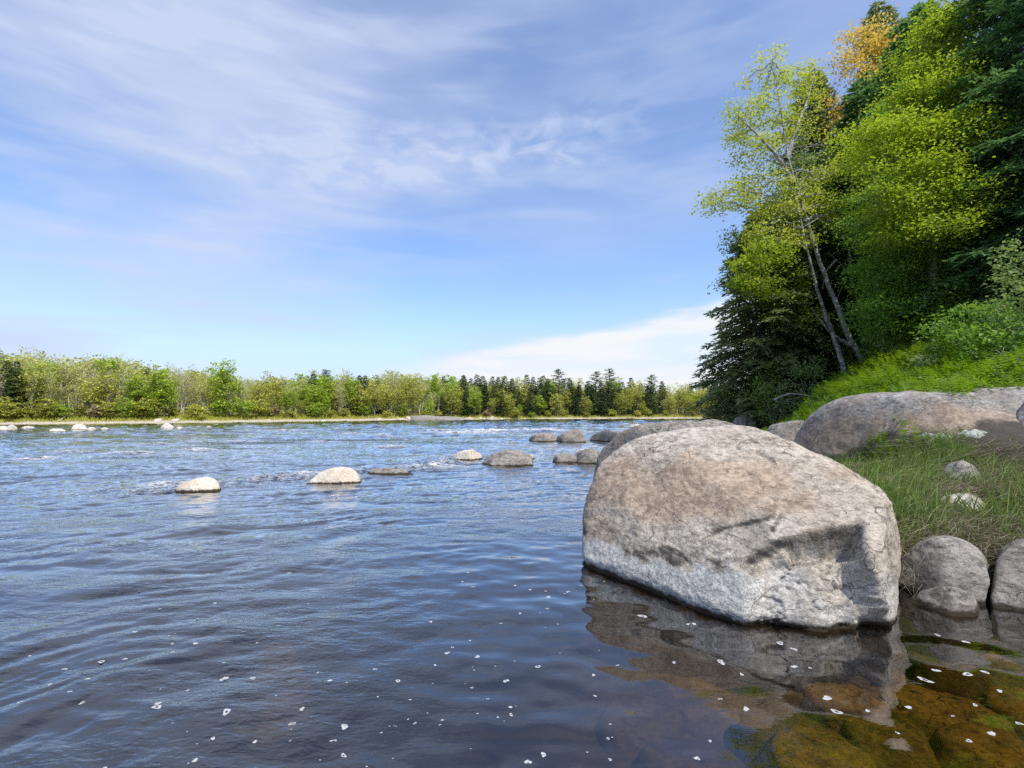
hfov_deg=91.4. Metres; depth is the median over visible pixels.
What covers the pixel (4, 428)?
river rock
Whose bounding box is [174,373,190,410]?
young tree
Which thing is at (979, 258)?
hemlock tree
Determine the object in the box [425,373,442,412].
maple tree
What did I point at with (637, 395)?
young tree
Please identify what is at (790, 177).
birch tree
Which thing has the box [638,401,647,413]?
young tree
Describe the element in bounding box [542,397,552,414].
spruce tree
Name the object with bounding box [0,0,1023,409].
sky
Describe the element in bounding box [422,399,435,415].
shrub
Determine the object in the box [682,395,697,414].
young tree
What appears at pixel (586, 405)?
young tree
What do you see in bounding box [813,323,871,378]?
shrub
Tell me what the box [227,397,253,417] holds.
shrub
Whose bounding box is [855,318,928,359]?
shrub
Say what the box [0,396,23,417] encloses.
shrub
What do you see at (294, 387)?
young tree
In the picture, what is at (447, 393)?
maple tree
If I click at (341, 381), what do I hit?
young tree
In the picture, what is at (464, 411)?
shrub
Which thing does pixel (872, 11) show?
spruce tree
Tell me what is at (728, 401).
shrub
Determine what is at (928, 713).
sunken stone
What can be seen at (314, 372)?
young tree
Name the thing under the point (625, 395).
young tree
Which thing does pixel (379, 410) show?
spruce tree
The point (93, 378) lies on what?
bare tree
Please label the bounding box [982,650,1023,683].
sunken stone
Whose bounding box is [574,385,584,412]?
spruce tree
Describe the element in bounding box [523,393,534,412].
young tree
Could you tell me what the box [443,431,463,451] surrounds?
river rock
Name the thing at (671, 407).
young tree
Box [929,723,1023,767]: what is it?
sunken stone
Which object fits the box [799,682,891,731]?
sunken stone
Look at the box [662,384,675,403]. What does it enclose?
young tree
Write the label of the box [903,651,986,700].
sunken stone
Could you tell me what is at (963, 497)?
stone
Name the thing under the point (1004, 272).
shrub
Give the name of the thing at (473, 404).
maple tree
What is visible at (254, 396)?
young tree
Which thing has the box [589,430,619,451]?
river rock
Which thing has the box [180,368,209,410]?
young tree
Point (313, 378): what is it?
spruce tree
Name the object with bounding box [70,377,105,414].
young tree
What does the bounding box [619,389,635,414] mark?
young tree
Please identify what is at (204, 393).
young tree
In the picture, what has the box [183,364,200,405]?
young tree
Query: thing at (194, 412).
shrub
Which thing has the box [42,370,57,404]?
young tree
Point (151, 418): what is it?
shore grass
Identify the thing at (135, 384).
young tree
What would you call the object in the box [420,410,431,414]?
shrub
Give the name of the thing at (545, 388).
spruce tree
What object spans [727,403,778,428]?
shrub
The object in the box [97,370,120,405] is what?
bare tree
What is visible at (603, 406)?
spruce tree
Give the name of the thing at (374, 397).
young tree
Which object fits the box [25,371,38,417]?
young tree
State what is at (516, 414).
shrub
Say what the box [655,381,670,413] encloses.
spruce tree
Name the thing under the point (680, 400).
young tree
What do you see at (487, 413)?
shrub
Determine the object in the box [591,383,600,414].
spruce tree
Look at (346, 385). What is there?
maple tree
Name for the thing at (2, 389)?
bare tree
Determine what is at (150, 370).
young tree
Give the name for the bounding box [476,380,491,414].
spruce tree
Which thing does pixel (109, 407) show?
shrub
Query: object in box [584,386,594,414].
spruce tree
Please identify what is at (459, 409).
young tree
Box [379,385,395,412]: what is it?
young tree
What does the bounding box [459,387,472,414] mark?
spruce tree
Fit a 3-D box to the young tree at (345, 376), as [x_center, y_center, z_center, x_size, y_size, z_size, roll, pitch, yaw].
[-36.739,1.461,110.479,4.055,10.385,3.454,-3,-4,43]
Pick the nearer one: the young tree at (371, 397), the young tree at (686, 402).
the young tree at (371, 397)
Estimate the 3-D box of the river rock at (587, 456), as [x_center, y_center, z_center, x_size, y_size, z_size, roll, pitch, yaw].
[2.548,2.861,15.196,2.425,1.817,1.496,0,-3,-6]
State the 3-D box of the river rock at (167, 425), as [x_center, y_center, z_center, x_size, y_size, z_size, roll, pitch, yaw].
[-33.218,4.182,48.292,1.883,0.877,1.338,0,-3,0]
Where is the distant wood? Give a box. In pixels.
[0,350,715,412]
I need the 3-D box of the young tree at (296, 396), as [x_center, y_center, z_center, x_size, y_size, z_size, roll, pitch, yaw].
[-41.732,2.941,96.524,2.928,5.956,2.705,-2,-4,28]
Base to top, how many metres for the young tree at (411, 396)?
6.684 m
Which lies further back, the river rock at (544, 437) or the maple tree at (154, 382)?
the maple tree at (154, 382)
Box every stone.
[230,643,316,749]
[600,691,688,761]
[636,741,749,767]
[733,414,757,427]
[735,702,825,767]
[757,724,876,767]
[767,420,804,441]
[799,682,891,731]
[837,717,939,767]
[878,683,1023,745]
[896,586,988,670]
[898,535,990,619]
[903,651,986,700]
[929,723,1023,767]
[941,460,983,490]
[943,492,985,509]
[980,685,1023,740]
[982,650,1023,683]
[985,539,1023,664]
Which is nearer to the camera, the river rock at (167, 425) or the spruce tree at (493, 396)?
the river rock at (167, 425)
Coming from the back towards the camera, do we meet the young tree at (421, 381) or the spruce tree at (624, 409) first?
the spruce tree at (624, 409)
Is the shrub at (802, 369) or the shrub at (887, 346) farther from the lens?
the shrub at (802, 369)
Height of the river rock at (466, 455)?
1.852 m
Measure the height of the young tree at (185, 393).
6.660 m
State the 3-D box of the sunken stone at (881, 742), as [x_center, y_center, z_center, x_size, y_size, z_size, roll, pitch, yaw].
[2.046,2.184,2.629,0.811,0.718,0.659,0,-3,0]
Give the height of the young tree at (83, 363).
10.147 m
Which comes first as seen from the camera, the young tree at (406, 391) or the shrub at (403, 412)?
the shrub at (403, 412)
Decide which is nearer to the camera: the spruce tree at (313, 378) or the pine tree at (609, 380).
the spruce tree at (313, 378)
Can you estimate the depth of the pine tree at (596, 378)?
127.97 m
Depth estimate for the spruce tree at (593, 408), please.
123.49 m
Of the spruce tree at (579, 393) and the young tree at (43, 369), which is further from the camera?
the spruce tree at (579, 393)
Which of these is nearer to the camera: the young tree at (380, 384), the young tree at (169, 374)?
the young tree at (169, 374)
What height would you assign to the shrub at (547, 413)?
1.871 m
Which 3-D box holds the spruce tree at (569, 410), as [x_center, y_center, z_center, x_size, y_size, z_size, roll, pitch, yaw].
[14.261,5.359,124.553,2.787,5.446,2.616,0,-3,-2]
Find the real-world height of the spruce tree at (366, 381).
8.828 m
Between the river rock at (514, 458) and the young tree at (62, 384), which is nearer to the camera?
the river rock at (514, 458)
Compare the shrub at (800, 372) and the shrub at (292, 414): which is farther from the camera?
the shrub at (292, 414)
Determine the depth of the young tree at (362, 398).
95.10 m
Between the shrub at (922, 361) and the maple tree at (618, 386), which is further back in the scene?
the maple tree at (618, 386)
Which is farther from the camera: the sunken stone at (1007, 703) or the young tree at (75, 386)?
the young tree at (75, 386)
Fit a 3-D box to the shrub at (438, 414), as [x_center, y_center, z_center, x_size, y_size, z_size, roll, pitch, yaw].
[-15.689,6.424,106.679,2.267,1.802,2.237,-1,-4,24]
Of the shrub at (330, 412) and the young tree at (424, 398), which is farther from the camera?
the young tree at (424, 398)
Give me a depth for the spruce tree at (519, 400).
121.23 m
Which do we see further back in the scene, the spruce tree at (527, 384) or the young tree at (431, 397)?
the spruce tree at (527, 384)
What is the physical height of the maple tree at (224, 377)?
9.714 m
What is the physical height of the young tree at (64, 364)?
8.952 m
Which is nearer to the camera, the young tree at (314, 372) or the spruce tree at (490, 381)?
the young tree at (314, 372)
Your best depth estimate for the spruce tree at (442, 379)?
119.31 m
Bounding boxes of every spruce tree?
[0,361,16,414]
[0,361,30,418]
[301,373,320,413]
[350,375,369,414]
[362,375,374,413]
[368,380,383,413]
[434,376,451,413]
[437,394,446,415]
[454,375,468,413]
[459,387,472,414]
[460,392,471,416]
[470,374,482,413]
[471,376,487,413]
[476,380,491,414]
[488,386,498,414]
[489,376,497,389]
[493,377,504,413]
[496,392,506,416]
[498,376,509,407]
[506,378,517,414]
[514,392,523,413]
[521,375,531,404]
[523,389,537,416]
[528,377,537,413]
[533,377,544,413]
[539,379,556,414]
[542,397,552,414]
[562,377,576,412]
[566,395,573,413]
[572,386,586,414]
[572,397,581,415]
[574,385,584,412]
[583,385,600,415]
[584,381,590,408]
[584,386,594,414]
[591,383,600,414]
[595,383,608,414]
[597,389,609,416]
[605,384,615,413]
[611,390,618,414]
[614,389,625,414]
[627,378,636,408]
[627,392,635,414]
[635,383,646,413]
[643,381,658,414]
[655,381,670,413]
[686,384,697,413]
[743,253,835,408]
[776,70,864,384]
[784,164,873,396]
[810,71,895,369]
[846,0,907,166]
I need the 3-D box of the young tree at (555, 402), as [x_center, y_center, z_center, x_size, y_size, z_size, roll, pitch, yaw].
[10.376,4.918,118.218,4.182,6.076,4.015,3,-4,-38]
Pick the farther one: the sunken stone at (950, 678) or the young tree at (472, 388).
the young tree at (472, 388)
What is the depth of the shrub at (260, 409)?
81.39 m
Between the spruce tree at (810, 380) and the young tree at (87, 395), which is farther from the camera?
the young tree at (87, 395)
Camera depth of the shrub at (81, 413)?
68.32 m
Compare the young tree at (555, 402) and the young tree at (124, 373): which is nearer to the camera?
the young tree at (124, 373)
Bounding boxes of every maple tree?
[17,361,61,404]
[85,357,133,405]
[119,373,155,404]
[142,368,176,416]
[149,379,181,416]
[203,358,247,408]
[279,390,297,411]
[289,373,313,412]
[295,385,316,413]
[301,384,327,412]
[311,376,335,413]
[315,374,336,410]
[316,391,331,411]
[340,376,358,413]
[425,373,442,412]
[439,382,460,412]
[444,374,466,392]
[464,389,483,412]
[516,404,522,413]
[533,395,547,415]
[540,379,559,399]
[604,378,623,401]
[707,135,866,392]
[810,0,1023,325]
[812,93,905,353]
[818,0,900,141]
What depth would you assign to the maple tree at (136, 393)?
73.28 m
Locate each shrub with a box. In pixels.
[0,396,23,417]
[13,407,34,418]
[25,398,64,416]
[49,403,76,419]
[71,405,90,416]
[86,404,110,418]
[92,401,119,418]
[110,397,139,417]
[129,398,164,417]
[130,400,156,417]
[161,406,180,416]
[180,403,209,419]
[202,396,236,416]
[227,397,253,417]
[245,399,273,415]
[266,405,280,416]
[282,409,297,416]
[305,402,326,417]
[324,409,337,417]
[337,408,349,415]
[356,402,371,416]
[381,410,392,416]
[392,404,411,416]
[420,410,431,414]
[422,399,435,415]
[433,410,442,415]
[459,408,470,416]
[481,410,490,415]
[508,407,520,416]
[543,411,550,415]
[557,409,566,415]
[608,409,617,416]
[642,409,651,414]
[717,373,750,422]
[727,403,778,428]
[743,380,805,427]
[745,361,793,428]
[763,338,829,410]
[784,353,835,409]
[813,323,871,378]
[854,319,897,356]
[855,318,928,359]
[906,353,946,371]
[909,300,1010,358]
[915,304,978,342]
[941,312,1023,366]
[944,299,1023,345]
[973,228,1023,347]
[992,307,1023,352]
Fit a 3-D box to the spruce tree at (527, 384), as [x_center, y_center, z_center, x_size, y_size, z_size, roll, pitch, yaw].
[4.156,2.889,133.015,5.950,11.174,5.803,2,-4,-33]
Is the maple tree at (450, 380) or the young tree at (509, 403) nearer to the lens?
the young tree at (509, 403)
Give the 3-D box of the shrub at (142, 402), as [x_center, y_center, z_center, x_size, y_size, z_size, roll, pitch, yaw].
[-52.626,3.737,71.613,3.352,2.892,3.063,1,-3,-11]
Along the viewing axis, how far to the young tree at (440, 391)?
112.38 m
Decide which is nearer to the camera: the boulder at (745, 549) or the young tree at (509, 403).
the boulder at (745, 549)
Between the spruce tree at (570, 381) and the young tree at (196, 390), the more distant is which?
the spruce tree at (570, 381)
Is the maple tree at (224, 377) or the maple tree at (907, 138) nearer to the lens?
the maple tree at (907, 138)
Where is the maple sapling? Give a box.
[710,232,838,418]
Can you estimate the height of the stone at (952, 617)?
0.844 m
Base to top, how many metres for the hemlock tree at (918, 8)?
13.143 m
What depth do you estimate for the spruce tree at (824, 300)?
20.38 m
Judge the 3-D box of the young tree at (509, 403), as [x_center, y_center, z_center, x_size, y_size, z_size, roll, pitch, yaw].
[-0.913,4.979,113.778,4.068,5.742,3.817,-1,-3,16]
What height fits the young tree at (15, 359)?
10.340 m
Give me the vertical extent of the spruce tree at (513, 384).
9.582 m
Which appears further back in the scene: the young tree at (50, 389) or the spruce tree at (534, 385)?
the spruce tree at (534, 385)
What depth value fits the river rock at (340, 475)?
10.37 m
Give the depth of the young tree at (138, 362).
87.94 m
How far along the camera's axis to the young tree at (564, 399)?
123.54 m
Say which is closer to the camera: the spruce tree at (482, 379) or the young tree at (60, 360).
the young tree at (60, 360)
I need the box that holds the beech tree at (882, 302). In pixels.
[830,190,998,347]
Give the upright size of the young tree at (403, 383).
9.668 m
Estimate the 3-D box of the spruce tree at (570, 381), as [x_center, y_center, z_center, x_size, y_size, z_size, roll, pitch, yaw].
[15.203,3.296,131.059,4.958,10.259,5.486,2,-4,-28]
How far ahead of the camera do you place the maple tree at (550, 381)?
129.41 m
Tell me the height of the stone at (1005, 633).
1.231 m
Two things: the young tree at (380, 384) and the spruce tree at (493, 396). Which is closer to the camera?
the young tree at (380, 384)
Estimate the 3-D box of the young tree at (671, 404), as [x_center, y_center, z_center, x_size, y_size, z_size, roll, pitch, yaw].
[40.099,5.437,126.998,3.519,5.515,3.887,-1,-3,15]
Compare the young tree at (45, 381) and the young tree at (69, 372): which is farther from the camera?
the young tree at (69, 372)
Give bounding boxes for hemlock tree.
[685,197,835,426]
[844,1,1013,359]
[894,0,1023,345]
[897,54,1023,326]
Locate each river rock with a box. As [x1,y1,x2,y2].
[0,426,11,430]
[49,428,65,431]
[71,424,86,429]
[159,477,252,563]
[161,423,173,427]
[261,467,381,546]
[362,468,453,526]
[440,449,482,500]
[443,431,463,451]
[470,449,539,509]
[526,433,555,466]
[530,454,541,484]
[539,453,576,501]
[556,429,585,453]
[564,448,599,501]
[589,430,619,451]
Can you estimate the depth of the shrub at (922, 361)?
10.36 m
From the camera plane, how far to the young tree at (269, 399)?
84.46 m
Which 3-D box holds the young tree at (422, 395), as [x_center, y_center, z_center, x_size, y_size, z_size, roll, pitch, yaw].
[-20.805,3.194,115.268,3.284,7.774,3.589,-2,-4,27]
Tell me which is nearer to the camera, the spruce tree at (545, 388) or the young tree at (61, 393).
the young tree at (61, 393)
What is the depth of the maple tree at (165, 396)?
73.29 m
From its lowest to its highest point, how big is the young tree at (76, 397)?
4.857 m
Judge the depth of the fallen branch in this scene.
15.39 m
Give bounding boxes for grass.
[0,413,731,422]
[829,417,1023,559]
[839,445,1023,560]
[847,430,1023,604]
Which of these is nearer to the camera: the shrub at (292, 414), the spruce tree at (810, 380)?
the spruce tree at (810, 380)
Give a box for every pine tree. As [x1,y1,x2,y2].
[319,369,336,392]
[548,369,570,414]
[586,371,604,395]
[600,368,621,408]
[642,374,660,398]
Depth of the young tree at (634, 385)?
133.78 m
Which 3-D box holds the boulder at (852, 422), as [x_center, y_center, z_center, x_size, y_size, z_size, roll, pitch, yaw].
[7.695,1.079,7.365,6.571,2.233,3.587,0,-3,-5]
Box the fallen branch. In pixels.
[773,388,815,403]
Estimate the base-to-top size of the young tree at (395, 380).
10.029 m
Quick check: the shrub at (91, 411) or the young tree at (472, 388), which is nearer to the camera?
the shrub at (91, 411)
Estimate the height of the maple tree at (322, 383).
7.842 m
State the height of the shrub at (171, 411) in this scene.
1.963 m
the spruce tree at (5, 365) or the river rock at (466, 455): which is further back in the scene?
the spruce tree at (5, 365)
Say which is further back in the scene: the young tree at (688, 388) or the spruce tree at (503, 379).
the young tree at (688, 388)
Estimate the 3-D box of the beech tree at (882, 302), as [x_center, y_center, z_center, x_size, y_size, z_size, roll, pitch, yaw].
[10.586,-3.011,13.177,4.584,4.543,3.154,0,-3,0]
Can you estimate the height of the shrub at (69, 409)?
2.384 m
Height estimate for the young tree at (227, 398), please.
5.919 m
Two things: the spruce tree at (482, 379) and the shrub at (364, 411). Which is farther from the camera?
the spruce tree at (482, 379)
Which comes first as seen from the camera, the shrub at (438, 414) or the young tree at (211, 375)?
the young tree at (211, 375)
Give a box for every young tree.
[0,353,24,366]
[0,357,29,376]
[1,366,30,401]
[5,355,33,367]
[6,363,55,416]
[14,345,50,369]
[17,350,42,408]
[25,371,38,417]
[27,359,53,407]
[28,364,57,413]
[38,353,74,377]
[41,367,74,412]
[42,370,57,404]
[45,358,77,400]
[50,379,74,406]
[53,359,86,413]
[63,363,79,413]
[64,383,89,415]
[70,364,92,414]
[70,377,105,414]
[72,352,103,403]
[76,365,125,406]
[84,354,130,403]
[107,354,138,409]
[111,357,144,412]
[112,366,140,403]
[122,372,145,404]
[134,364,164,401]
[159,366,181,405]
[171,375,196,415]
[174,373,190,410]
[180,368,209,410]
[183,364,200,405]
[188,379,204,409]
[193,376,210,413]
[195,367,210,405]
[196,366,212,410]
[198,374,218,414]
[218,382,236,416]
[236,387,247,404]
[239,388,249,411]
[245,376,257,399]
[246,383,259,413]
[247,380,268,403]
[253,371,286,408]
[260,394,276,415]
[262,376,287,406]
[266,375,291,413]
[282,383,298,414]
[289,385,302,413]
[294,399,306,414]
[296,375,311,412]
[308,369,333,392]
[325,381,349,414]
[331,372,347,409]
[334,386,348,409]
[339,368,353,408]
[347,381,371,415]
[364,381,386,415]
[366,380,381,414]
[372,375,387,412]
[376,381,396,410]
[378,369,400,402]
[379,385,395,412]
[382,371,404,412]
[384,368,406,411]
[390,387,408,415]
[397,374,418,413]
[397,375,418,409]
[400,373,429,413]
[404,386,423,414]
[416,376,426,413]
[419,383,426,410]
[420,382,438,407]
[427,390,438,415]
[435,381,447,409]
[445,389,458,415]
[448,384,463,413]
[454,399,463,415]
[467,384,485,414]
[487,385,498,402]
[487,398,497,415]
[489,376,511,397]
[495,389,512,409]
[500,393,515,415]
[502,379,519,398]
[507,377,531,407]
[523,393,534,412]
[549,392,563,415]
[556,383,567,413]
[556,388,571,409]
[569,377,585,399]
[579,396,591,414]
[597,379,609,400]
[611,393,627,415]
[617,387,631,413]
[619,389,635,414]
[623,381,641,408]
[627,386,644,411]
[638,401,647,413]
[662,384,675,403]
[663,395,676,413]
[666,400,676,414]
[674,383,694,413]
[674,387,693,413]
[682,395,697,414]
[691,389,706,414]
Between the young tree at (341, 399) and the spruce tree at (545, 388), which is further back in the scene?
the spruce tree at (545, 388)
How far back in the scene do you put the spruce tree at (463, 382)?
122.18 m
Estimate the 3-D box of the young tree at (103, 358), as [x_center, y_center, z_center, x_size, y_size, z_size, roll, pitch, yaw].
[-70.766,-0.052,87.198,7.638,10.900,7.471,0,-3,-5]
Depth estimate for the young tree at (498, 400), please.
117.84 m
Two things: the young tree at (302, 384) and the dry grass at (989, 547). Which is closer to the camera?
the dry grass at (989, 547)
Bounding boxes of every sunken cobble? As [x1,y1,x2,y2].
[728,724,737,744]
[728,743,736,753]
[892,650,905,671]
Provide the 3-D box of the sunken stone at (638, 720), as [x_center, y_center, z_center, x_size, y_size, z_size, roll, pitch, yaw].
[0.833,2.444,3.151,0.666,0.737,0.792,-3,-4,38]
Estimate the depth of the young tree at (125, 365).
82.87 m
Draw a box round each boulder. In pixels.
[578,425,900,693]
[593,419,734,478]
[794,386,1023,466]
[1017,402,1023,425]
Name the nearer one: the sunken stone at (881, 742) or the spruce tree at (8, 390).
the sunken stone at (881, 742)
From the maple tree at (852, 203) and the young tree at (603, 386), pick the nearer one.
the maple tree at (852, 203)
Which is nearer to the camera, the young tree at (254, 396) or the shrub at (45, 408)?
the shrub at (45, 408)
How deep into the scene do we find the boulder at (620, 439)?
8.31 m
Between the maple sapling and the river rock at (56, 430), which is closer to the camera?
the maple sapling
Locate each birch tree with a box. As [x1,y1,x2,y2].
[685,39,865,362]
[731,178,864,373]
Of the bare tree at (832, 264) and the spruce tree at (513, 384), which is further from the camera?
the spruce tree at (513, 384)
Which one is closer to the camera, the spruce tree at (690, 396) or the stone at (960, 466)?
the stone at (960, 466)
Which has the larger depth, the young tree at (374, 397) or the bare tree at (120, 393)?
the young tree at (374, 397)
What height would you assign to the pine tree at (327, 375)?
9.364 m
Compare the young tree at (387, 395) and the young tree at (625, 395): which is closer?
the young tree at (387, 395)
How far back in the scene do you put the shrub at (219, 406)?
78.02 m
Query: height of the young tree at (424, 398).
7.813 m
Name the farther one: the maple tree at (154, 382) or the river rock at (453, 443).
the maple tree at (154, 382)
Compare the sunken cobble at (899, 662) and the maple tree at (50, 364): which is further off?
the maple tree at (50, 364)
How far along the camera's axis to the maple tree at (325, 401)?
90.24 m
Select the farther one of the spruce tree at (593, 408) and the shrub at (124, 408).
the spruce tree at (593, 408)
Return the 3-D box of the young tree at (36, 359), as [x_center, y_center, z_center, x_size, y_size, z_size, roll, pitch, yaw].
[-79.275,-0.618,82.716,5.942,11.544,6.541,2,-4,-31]
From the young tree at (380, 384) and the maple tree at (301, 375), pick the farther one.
the young tree at (380, 384)
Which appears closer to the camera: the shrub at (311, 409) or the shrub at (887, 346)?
the shrub at (887, 346)
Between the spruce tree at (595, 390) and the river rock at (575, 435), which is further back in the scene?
the spruce tree at (595, 390)
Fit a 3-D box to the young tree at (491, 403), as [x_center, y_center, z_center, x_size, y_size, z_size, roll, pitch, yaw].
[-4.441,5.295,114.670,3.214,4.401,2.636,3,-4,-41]
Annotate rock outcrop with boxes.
[410,415,465,419]
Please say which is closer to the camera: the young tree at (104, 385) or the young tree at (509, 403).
the young tree at (104, 385)
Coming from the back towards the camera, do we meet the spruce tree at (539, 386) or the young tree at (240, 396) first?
the spruce tree at (539, 386)
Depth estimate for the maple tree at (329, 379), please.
100.90 m
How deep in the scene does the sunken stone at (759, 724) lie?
2.89 m
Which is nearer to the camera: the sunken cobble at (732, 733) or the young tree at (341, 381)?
the sunken cobble at (732, 733)
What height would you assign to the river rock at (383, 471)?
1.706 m
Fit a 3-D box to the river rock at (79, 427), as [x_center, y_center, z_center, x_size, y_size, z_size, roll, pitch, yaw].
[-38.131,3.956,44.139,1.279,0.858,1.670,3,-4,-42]
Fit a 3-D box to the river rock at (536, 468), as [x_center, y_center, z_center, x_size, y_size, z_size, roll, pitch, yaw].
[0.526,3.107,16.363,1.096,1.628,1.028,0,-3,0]
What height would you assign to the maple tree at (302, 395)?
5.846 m
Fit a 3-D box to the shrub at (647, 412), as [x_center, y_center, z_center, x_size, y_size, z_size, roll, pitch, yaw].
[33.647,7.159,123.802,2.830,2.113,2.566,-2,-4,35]
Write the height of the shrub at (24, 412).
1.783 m
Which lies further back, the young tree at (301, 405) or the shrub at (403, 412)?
the shrub at (403, 412)
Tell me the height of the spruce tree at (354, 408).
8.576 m
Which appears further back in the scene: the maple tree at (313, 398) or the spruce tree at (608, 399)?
the spruce tree at (608, 399)
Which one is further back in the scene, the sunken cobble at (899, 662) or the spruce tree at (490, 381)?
the spruce tree at (490, 381)
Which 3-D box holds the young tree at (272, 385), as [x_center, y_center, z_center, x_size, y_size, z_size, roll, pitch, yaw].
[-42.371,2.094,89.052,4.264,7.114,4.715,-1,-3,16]
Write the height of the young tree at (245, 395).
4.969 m
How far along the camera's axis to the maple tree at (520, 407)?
116.72 m
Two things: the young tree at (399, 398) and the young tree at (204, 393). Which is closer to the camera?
the young tree at (204, 393)
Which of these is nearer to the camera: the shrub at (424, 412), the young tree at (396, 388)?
the shrub at (424, 412)
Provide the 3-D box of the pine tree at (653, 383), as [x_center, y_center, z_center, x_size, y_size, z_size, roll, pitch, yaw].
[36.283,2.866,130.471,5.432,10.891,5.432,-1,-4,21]
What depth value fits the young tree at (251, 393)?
91.71 m
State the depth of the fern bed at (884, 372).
9.76 m
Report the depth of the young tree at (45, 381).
67.64 m
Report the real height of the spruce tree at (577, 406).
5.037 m
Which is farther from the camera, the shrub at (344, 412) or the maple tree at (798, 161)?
the shrub at (344, 412)
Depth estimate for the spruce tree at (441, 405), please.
108.08 m
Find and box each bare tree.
[0,379,11,402]
[85,366,110,404]
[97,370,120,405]
[112,385,129,414]
[172,369,200,412]
[236,378,250,413]
[822,235,867,346]
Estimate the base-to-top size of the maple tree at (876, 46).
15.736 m
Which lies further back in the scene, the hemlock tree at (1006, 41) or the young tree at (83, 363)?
the young tree at (83, 363)
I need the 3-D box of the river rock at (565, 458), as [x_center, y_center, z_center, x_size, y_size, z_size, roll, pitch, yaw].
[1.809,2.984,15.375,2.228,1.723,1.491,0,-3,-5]
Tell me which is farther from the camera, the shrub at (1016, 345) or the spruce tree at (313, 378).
the spruce tree at (313, 378)
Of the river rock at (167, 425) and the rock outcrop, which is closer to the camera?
the river rock at (167, 425)
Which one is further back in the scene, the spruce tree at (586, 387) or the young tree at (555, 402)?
the spruce tree at (586, 387)
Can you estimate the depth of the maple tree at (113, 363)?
80.43 m
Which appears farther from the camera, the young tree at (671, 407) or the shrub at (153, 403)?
the young tree at (671, 407)
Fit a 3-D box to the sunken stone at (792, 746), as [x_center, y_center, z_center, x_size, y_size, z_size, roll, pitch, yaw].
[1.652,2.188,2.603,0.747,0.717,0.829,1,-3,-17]
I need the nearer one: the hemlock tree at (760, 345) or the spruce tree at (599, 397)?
the hemlock tree at (760, 345)
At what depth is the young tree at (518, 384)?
124.92 m
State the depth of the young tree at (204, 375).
86.55 m
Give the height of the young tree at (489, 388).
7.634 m
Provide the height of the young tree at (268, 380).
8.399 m
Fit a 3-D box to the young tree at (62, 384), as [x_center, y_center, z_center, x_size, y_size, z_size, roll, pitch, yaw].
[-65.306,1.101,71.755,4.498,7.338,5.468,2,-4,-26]
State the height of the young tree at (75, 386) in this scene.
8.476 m
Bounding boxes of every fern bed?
[761,377,848,430]
[773,300,1023,459]
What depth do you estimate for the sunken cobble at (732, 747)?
2.96 m
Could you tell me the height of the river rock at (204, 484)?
1.840 m
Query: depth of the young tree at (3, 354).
81.16 m
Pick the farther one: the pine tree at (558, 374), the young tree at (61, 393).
the pine tree at (558, 374)
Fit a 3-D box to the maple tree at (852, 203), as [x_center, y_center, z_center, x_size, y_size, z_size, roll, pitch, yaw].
[12.707,-5.407,17.122,4.064,9.779,3.084,0,-3,0]
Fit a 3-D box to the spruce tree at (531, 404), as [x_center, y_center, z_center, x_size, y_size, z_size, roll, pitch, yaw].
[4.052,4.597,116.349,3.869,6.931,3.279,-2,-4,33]
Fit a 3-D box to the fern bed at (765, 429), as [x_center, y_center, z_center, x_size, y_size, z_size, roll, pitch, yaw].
[9.090,0.832,15.748,2.717,2.136,8.675,-2,-4,28]

